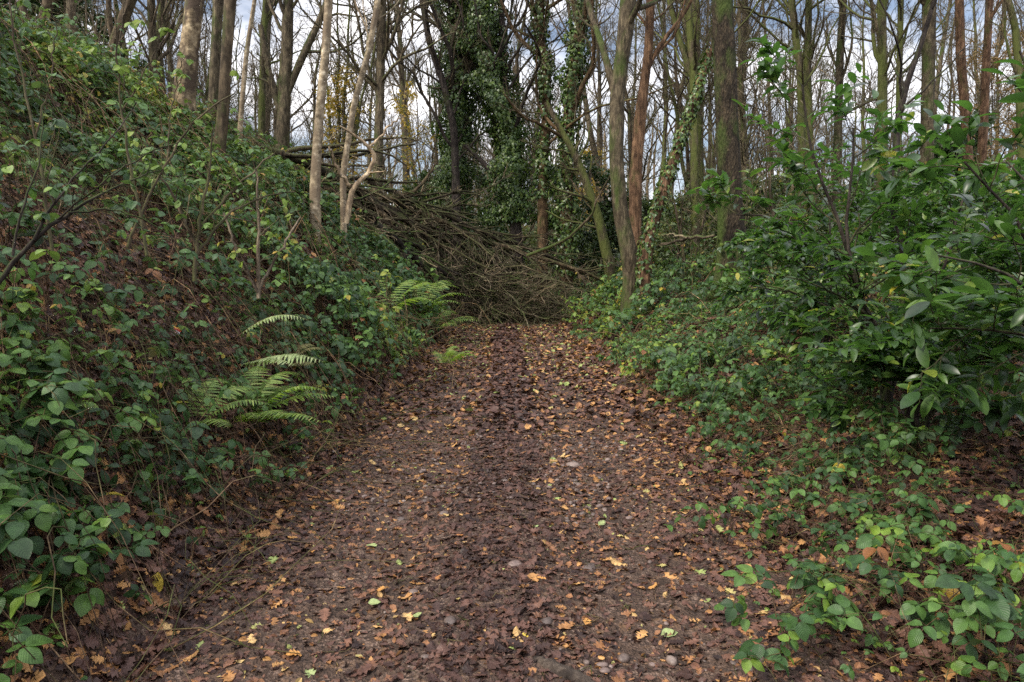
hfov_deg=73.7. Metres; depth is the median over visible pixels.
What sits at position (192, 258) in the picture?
bramble plant
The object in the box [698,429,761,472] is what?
bramble plant
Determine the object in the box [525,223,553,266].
undergrowth shrub
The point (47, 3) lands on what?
tree
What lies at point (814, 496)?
bramble plant
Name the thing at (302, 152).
undergrowth shrub
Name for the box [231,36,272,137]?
tree
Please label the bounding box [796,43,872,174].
tree
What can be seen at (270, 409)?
fern
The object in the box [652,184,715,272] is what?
undergrowth shrub
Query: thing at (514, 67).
tree
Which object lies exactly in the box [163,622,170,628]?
fallen leaf
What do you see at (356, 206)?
fallen tree
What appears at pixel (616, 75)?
tree
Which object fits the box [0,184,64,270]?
bramble plant
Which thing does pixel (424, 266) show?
fallen tree
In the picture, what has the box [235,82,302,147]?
tree
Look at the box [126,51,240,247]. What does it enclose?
sapling
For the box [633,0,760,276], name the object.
tree
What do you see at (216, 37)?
tree
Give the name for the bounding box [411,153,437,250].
bare sapling
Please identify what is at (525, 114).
tree
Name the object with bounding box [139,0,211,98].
tree
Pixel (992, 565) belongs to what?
bramble plant
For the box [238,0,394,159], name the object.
tree
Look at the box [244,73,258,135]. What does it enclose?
tree
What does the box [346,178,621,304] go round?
fallen tree
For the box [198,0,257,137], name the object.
tree
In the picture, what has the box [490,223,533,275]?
undergrowth shrub
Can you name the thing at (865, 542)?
brambles
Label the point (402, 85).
tree
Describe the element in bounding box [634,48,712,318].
tree
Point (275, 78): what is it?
tree
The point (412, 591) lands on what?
stone
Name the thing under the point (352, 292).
brambles
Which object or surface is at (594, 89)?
tree
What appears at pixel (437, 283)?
fern
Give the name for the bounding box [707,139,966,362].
laurel shrub
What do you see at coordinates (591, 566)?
stone
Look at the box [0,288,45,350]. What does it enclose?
bramble plant
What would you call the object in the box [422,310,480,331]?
fern
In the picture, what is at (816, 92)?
tree
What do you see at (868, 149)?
bare sapling
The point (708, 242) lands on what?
undergrowth shrub
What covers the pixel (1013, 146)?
tree
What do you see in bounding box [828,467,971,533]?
bramble plant
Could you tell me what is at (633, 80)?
tree
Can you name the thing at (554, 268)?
undergrowth shrub
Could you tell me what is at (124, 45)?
tree
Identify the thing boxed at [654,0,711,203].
tree
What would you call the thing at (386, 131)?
tree
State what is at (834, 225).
undergrowth shrub
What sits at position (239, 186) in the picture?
bare shrub
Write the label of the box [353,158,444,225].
fallen tree
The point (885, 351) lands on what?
laurel shrub
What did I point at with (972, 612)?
bramble plant
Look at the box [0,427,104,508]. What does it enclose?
bramble plant
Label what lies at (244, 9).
sky
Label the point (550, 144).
tree
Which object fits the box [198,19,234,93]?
tree
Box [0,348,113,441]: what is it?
bramble plant
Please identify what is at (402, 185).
undergrowth shrub
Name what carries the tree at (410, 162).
on the ground
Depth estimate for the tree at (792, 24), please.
21.23 m
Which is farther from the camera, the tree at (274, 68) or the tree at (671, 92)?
the tree at (274, 68)
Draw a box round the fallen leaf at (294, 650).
[285,648,301,655]
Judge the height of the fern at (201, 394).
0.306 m
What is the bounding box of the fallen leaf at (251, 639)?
[246,634,255,642]
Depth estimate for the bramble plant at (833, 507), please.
3.82 m
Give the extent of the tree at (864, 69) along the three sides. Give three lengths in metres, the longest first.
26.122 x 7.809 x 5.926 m
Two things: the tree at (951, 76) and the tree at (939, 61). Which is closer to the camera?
the tree at (951, 76)
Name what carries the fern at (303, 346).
on the ground
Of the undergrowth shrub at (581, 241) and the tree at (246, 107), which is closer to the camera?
the undergrowth shrub at (581, 241)
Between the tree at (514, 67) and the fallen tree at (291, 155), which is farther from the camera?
the tree at (514, 67)
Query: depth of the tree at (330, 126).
50.31 m
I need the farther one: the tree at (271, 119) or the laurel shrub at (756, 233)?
the tree at (271, 119)
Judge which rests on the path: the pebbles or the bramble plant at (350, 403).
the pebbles
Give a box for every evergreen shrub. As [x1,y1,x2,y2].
[506,228,536,263]
[714,170,796,233]
[817,170,871,226]
[819,162,976,265]
[904,155,1023,250]
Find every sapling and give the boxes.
[1,0,81,250]
[36,0,155,71]
[83,0,174,255]
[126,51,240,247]
[132,14,238,110]
[235,38,311,153]
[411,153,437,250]
[648,121,716,280]
[678,110,783,256]
[706,26,865,251]
[784,126,830,195]
[846,87,944,244]
[855,125,911,190]
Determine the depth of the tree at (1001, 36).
41.69 m
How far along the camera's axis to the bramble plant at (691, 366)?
8.76 m
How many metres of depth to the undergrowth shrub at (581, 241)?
35.85 m
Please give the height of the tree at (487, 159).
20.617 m
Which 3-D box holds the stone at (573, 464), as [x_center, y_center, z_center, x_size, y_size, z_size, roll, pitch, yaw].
[0.497,1.014,5.567,0.115,0.058,0.102,-2,6,-18]
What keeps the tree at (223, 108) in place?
on the ground
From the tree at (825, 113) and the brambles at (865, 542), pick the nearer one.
the brambles at (865, 542)
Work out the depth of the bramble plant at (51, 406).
3.09 m
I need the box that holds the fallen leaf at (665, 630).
[661,628,677,636]
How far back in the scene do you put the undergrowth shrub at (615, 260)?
32.60 m
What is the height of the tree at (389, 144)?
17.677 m
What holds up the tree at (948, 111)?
on the ground
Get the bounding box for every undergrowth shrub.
[296,142,312,153]
[394,178,424,226]
[465,229,509,275]
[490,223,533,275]
[524,236,557,287]
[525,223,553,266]
[551,218,591,262]
[575,246,602,286]
[586,224,618,266]
[642,191,670,259]
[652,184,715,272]
[653,213,690,262]
[665,172,716,259]
[704,161,783,253]
[768,190,826,232]
[773,188,827,230]
[821,191,860,248]
[826,193,864,233]
[828,157,926,242]
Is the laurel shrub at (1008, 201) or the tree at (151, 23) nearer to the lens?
the laurel shrub at (1008, 201)
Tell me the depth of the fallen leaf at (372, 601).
3.22 m
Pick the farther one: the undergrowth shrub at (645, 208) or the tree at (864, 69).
the tree at (864, 69)
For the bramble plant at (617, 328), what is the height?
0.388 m
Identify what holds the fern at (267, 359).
on the ground
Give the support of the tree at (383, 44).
on the ground
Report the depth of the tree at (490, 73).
23.93 m
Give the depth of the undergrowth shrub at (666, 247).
23.94 m
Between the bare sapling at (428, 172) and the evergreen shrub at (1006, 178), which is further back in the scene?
the bare sapling at (428, 172)
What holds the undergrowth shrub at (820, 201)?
on the ground
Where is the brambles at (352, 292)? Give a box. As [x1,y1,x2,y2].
[0,0,455,674]
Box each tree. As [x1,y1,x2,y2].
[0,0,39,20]
[0,0,88,29]
[9,0,141,57]
[11,0,132,59]
[65,0,76,35]
[83,0,178,64]
[101,0,275,126]
[105,0,184,57]
[105,0,204,80]
[112,0,241,78]
[125,59,148,76]
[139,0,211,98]
[156,0,179,93]
[171,0,203,133]
[173,0,274,126]
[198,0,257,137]
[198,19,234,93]
[208,0,222,122]
[212,0,236,156]
[228,121,607,314]
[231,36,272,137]
[234,0,341,137]
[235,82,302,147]
[237,0,256,143]
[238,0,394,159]
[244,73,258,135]
[246,15,310,151]
[250,0,298,139]
[257,103,306,153]
[260,0,390,141]
[270,0,362,170]
[281,0,418,172]
[284,163,494,307]
[289,0,469,224]
[292,9,358,170]
[309,0,332,250]
[314,60,374,184]
[321,103,363,172]
[321,165,515,324]
[325,0,375,181]
[327,11,433,194]
[340,0,415,263]
[344,28,388,188]
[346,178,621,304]
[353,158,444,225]
[354,0,553,306]
[359,61,395,193]
[360,0,445,223]
[360,55,412,205]
[367,161,610,293]
[372,39,431,183]
[373,220,606,322]
[383,45,434,221]
[383,81,438,192]
[390,18,531,221]
[395,0,510,291]
[396,55,480,197]
[397,5,446,176]
[403,167,473,247]
[430,0,591,296]
[467,89,528,225]
[469,161,509,262]
[470,0,598,270]
[473,123,525,202]
[483,55,535,175]
[485,0,676,311]
[495,0,609,307]
[512,0,568,230]
[520,101,615,300]
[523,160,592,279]
[525,89,562,200]
[529,0,605,204]
[551,9,618,203]
[553,4,633,191]
[555,0,660,313]
[569,0,668,203]
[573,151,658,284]
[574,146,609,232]
[588,0,683,197]
[596,2,668,202]
[603,1,713,176]
[608,0,819,259]
[626,0,713,241]
[629,0,706,249]
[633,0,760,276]
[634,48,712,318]
[635,0,711,181]
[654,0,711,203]
[654,7,749,182]
[656,0,787,177]
[679,0,834,221]
[679,42,749,197]
[701,0,751,188]
[704,1,795,172]
[707,0,749,303]
[707,0,803,216]
[711,0,846,237]
[716,99,777,178]
[734,0,833,226]
[746,0,866,188]
[753,26,830,167]
[755,1,864,155]
[758,40,820,195]
[758,50,833,172]
[764,7,829,169]
[795,63,855,195]
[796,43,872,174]
[803,41,859,176]
[806,0,932,228]
[814,0,951,239]
[817,4,921,190]
[830,64,873,179]
[833,0,896,161]
[844,74,919,191]
[859,0,984,170]
[866,31,921,159]
[867,0,985,240]
[890,0,973,147]
[902,0,1023,159]
[905,0,1000,135]
[909,0,1014,150]
[913,0,1010,116]
[914,0,935,251]
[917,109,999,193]
[950,18,1023,170]
[955,0,974,201]
[966,16,1021,161]
[973,20,1023,169]
[977,0,1002,185]
[983,0,1023,169]
[985,0,1023,235]
[992,30,1023,161]
[994,0,1023,25]
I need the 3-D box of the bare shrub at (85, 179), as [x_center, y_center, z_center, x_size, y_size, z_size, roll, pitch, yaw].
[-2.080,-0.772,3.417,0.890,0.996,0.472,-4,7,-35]
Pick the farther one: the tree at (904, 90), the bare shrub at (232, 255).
the tree at (904, 90)
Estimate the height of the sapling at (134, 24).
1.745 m
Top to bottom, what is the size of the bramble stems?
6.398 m
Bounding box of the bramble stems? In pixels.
[0,0,1023,681]
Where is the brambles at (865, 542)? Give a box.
[549,216,1023,681]
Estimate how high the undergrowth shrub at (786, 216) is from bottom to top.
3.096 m
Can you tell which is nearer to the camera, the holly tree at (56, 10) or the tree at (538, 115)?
the holly tree at (56, 10)
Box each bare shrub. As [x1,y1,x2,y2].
[0,92,198,284]
[141,109,293,280]
[217,164,300,297]
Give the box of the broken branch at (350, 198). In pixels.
[323,117,399,223]
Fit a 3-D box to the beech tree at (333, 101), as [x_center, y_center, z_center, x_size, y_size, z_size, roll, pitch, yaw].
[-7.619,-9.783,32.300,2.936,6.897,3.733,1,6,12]
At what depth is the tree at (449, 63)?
24.91 m
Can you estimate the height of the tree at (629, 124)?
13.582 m
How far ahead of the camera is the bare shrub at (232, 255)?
6.54 m
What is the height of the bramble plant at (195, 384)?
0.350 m
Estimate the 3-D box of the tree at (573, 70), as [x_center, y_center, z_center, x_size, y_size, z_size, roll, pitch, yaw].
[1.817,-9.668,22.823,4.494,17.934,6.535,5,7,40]
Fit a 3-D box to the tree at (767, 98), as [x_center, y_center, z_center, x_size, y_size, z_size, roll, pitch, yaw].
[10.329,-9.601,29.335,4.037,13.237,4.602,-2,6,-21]
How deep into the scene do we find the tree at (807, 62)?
22.07 m
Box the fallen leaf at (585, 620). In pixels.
[583,618,591,624]
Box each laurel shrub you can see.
[685,34,1023,428]
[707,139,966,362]
[715,194,867,303]
[784,274,1023,455]
[832,164,973,258]
[851,50,1023,431]
[852,144,1023,348]
[944,162,1023,245]
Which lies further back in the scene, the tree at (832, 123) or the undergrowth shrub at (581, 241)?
the tree at (832, 123)
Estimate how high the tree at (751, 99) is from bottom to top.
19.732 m
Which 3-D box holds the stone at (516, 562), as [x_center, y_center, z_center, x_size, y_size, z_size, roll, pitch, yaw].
[0.020,1.184,3.614,0.088,0.043,0.071,-3,6,-24]
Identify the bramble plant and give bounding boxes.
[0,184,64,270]
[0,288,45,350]
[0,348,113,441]
[0,380,122,500]
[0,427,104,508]
[0,457,134,560]
[0,483,35,578]
[0,525,158,681]
[10,506,112,611]
[38,370,155,454]
[63,271,206,331]
[107,438,175,503]
[154,248,237,295]
[156,354,230,414]
[171,425,233,493]
[248,462,308,497]
[259,415,333,456]
[306,355,358,409]
[318,370,367,402]
[321,330,369,370]
[384,320,434,342]
[593,319,641,333]
[652,357,716,382]
[663,480,777,542]
[686,407,737,439]
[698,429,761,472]
[704,478,847,549]
[714,564,886,681]
[731,495,885,541]
[759,450,880,496]
[778,558,844,637]
[789,525,907,610]
[823,573,1023,673]
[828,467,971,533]
[865,413,955,467]
[886,525,1023,596]
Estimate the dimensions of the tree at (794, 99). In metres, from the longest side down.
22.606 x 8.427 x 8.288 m
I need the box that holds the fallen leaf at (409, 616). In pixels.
[403,612,413,620]
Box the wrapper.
[173,326,180,335]
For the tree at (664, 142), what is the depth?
39.12 m
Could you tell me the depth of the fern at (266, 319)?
6.07 m
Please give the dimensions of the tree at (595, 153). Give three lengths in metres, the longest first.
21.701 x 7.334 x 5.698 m
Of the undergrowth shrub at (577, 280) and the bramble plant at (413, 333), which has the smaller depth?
the bramble plant at (413, 333)
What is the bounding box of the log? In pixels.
[533,656,594,681]
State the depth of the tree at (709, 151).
60.38 m
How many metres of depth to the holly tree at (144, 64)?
25.70 m
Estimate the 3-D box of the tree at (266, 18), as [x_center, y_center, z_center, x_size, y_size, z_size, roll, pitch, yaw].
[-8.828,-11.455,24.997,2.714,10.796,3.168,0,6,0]
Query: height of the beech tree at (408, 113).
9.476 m
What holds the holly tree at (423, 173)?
on the ground
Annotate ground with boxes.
[0,74,1023,681]
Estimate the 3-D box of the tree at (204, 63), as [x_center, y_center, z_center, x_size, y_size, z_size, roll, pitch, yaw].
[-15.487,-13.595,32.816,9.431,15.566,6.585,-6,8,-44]
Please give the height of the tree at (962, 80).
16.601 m
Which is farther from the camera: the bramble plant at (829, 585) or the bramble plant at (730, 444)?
the bramble plant at (730, 444)
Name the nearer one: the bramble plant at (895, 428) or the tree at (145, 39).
the bramble plant at (895, 428)
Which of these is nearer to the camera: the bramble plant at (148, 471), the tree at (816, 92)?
the bramble plant at (148, 471)
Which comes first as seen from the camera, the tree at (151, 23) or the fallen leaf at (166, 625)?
the fallen leaf at (166, 625)
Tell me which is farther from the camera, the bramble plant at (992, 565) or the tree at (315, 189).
the tree at (315, 189)
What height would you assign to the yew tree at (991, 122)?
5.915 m
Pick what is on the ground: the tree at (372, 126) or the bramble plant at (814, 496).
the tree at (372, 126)
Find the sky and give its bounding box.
[36,0,1023,224]
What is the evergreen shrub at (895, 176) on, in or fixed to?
on the ground
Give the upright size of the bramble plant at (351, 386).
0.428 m
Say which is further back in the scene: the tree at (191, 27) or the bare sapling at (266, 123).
the bare sapling at (266, 123)
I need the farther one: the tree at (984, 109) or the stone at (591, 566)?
the tree at (984, 109)
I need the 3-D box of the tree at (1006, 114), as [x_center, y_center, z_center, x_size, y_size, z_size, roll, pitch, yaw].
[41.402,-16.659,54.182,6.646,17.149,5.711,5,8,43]
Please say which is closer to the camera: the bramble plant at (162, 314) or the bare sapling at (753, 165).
the bramble plant at (162, 314)
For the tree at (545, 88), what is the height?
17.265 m
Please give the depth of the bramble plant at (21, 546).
2.44 m
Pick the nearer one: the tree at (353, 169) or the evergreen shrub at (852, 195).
the evergreen shrub at (852, 195)
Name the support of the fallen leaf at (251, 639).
on the path
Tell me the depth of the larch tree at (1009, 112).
28.44 m
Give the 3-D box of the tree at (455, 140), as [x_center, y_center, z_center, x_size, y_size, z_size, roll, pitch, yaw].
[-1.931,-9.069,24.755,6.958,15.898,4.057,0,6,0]
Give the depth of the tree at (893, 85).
62.28 m
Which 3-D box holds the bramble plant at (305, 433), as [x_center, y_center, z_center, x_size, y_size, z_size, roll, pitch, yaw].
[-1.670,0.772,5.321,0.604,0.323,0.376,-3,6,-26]
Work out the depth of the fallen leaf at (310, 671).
2.70 m
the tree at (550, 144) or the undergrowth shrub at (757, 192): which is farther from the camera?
the tree at (550, 144)
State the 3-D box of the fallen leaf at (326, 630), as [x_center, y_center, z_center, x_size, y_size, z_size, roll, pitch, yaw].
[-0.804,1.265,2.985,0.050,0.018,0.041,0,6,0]
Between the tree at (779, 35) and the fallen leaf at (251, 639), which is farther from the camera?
the tree at (779, 35)
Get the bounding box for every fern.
[180,378,267,427]
[220,366,333,423]
[235,315,306,338]
[237,354,319,367]
[278,344,322,367]
[367,279,434,311]
[405,280,470,311]
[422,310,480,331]
[431,346,475,366]
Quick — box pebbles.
[196,389,810,681]
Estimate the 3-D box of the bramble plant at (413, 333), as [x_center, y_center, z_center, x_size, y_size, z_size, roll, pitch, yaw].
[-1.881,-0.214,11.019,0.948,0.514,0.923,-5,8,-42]
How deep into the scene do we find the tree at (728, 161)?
13.48 m
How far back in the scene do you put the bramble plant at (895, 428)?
4.59 m
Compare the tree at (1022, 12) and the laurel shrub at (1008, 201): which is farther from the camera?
the tree at (1022, 12)
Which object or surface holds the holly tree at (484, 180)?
on the ground
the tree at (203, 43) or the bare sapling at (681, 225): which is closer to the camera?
the bare sapling at (681, 225)
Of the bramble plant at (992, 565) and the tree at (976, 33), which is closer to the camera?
the bramble plant at (992, 565)
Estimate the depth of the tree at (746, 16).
34.34 m
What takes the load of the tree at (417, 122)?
on the ground
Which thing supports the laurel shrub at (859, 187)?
on the ground
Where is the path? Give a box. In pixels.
[9,302,886,681]
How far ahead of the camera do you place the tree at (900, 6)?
22.31 m
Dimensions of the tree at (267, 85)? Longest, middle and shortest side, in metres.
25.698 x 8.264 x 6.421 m
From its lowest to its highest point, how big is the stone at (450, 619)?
0.035 m
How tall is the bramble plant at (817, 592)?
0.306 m
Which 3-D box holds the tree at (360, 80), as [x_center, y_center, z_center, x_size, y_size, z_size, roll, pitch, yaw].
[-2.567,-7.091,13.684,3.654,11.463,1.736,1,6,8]
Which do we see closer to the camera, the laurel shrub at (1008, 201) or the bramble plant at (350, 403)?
the bramble plant at (350, 403)
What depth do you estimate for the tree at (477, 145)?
41.52 m
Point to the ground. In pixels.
(152, 518)
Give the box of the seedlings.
[0,252,1023,681]
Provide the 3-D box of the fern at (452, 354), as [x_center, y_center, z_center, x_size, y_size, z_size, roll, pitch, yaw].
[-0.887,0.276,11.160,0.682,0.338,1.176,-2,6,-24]
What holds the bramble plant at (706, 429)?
on the ground
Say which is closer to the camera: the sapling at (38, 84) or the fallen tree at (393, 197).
the sapling at (38, 84)
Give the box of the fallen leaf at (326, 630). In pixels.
[323,628,331,633]
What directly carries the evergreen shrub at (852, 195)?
on the ground
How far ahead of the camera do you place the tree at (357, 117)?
32.57 m
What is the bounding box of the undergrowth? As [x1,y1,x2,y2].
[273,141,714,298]
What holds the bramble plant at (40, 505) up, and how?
on the ground
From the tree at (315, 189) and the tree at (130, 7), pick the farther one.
the tree at (130, 7)
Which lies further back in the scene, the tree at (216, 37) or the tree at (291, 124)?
the tree at (291, 124)
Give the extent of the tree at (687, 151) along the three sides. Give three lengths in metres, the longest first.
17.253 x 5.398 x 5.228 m
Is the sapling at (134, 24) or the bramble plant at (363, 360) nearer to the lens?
the sapling at (134, 24)
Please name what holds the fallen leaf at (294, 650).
on the path
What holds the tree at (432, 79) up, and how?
on the ground
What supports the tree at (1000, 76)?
on the ground
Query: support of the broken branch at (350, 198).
on the ground
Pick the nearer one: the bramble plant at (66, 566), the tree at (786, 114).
the bramble plant at (66, 566)
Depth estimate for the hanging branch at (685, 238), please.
14.84 m
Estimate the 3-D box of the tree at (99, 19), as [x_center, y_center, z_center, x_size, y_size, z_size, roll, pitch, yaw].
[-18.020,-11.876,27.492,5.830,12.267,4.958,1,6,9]
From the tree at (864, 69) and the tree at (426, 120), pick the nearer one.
the tree at (426, 120)
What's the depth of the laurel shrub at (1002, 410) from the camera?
3.79 m
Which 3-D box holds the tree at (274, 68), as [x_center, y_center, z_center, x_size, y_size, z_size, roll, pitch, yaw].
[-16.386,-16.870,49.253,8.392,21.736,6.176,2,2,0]
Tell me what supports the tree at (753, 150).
on the ground
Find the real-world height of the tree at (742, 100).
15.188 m
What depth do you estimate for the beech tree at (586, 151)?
44.12 m
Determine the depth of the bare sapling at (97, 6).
17.71 m
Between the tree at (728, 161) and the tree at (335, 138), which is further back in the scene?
the tree at (335, 138)
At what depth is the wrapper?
5.35 m
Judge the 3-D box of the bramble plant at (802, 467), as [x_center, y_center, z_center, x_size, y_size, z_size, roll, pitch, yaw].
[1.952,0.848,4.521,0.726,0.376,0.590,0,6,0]
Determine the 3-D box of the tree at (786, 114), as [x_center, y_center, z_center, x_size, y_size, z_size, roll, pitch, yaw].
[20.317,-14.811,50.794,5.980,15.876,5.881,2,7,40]
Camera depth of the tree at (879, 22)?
18.28 m
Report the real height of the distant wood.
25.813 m
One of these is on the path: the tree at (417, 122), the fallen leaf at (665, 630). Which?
the fallen leaf at (665, 630)
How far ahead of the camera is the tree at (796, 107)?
55.01 m
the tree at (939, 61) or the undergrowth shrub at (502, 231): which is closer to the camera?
the undergrowth shrub at (502, 231)
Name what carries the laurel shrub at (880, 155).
on the ground
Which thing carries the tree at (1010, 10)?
on the ground
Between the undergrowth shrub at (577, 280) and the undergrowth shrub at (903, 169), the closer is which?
the undergrowth shrub at (903, 169)
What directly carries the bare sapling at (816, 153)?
on the ground
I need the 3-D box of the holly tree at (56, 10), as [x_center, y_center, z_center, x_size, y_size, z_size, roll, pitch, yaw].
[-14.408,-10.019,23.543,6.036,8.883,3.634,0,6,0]
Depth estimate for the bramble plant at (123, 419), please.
3.52 m
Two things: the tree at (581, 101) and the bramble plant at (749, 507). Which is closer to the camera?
the bramble plant at (749, 507)
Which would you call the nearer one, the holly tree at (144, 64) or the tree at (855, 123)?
the holly tree at (144, 64)
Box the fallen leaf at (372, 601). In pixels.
[368,598,379,604]
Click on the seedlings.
(870, 640)
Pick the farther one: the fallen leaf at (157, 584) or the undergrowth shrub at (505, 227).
the undergrowth shrub at (505, 227)
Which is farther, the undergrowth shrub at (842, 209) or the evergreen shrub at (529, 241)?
the evergreen shrub at (529, 241)
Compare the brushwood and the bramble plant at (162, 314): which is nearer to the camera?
the bramble plant at (162, 314)
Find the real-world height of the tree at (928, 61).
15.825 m
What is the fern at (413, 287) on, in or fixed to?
on the ground
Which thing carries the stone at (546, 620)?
on the ground
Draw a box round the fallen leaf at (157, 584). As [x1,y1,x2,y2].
[152,572,162,591]
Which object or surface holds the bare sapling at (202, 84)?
on the ground
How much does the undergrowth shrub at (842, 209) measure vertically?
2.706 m
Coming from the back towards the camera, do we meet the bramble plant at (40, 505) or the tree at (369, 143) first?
the tree at (369, 143)
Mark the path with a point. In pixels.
(301, 664)
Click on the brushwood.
(521, 311)
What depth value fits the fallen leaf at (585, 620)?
3.05 m
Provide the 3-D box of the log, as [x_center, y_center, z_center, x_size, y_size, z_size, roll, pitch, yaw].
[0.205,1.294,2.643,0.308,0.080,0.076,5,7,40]
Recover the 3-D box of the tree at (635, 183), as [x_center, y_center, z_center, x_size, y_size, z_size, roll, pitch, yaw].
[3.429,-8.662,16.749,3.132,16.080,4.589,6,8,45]
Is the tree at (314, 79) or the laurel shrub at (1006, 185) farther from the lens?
the tree at (314, 79)
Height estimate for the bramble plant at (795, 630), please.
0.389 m
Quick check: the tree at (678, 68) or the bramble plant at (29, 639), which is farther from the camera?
the tree at (678, 68)
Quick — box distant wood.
[196,81,1016,230]
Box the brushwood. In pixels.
[398,222,620,328]
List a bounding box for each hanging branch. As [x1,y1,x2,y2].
[526,172,609,256]
[637,233,715,253]
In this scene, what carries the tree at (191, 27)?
on the ground
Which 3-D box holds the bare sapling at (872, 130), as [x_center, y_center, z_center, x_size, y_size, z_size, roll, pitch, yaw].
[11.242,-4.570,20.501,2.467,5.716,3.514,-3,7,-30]
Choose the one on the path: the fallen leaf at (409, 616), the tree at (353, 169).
the fallen leaf at (409, 616)
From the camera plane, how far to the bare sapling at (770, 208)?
16.94 m
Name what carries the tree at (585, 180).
on the ground
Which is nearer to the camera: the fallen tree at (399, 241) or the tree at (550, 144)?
the fallen tree at (399, 241)
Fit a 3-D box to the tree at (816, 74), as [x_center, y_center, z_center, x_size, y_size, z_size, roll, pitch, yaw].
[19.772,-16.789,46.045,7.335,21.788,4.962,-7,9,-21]
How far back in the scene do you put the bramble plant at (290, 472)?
4.57 m
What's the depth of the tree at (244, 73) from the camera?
15.43 m
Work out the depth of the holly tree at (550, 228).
29.55 m
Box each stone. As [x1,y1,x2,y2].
[408,589,418,593]
[443,615,455,624]
[508,560,522,565]
[541,616,551,623]
[566,461,579,466]
[582,562,595,570]
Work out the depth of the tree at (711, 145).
56.66 m
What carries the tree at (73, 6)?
on the ground
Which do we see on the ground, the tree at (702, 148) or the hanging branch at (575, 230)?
the tree at (702, 148)
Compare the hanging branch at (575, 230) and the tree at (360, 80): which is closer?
the tree at (360, 80)
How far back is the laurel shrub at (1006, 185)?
6.64 m
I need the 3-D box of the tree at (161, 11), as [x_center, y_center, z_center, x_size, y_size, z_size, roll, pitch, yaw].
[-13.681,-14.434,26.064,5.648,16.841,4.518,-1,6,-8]
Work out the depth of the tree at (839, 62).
23.24 m
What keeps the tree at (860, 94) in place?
on the ground
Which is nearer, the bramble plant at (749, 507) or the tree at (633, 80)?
the bramble plant at (749, 507)
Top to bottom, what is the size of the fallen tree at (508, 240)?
4.626 m
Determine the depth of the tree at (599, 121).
43.78 m
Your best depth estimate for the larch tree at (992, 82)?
34.84 m
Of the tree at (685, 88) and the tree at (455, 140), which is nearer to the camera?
the tree at (455, 140)
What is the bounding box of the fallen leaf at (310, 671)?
[305,668,315,677]
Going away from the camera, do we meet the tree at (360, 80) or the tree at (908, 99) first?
the tree at (360, 80)
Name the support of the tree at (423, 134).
on the ground

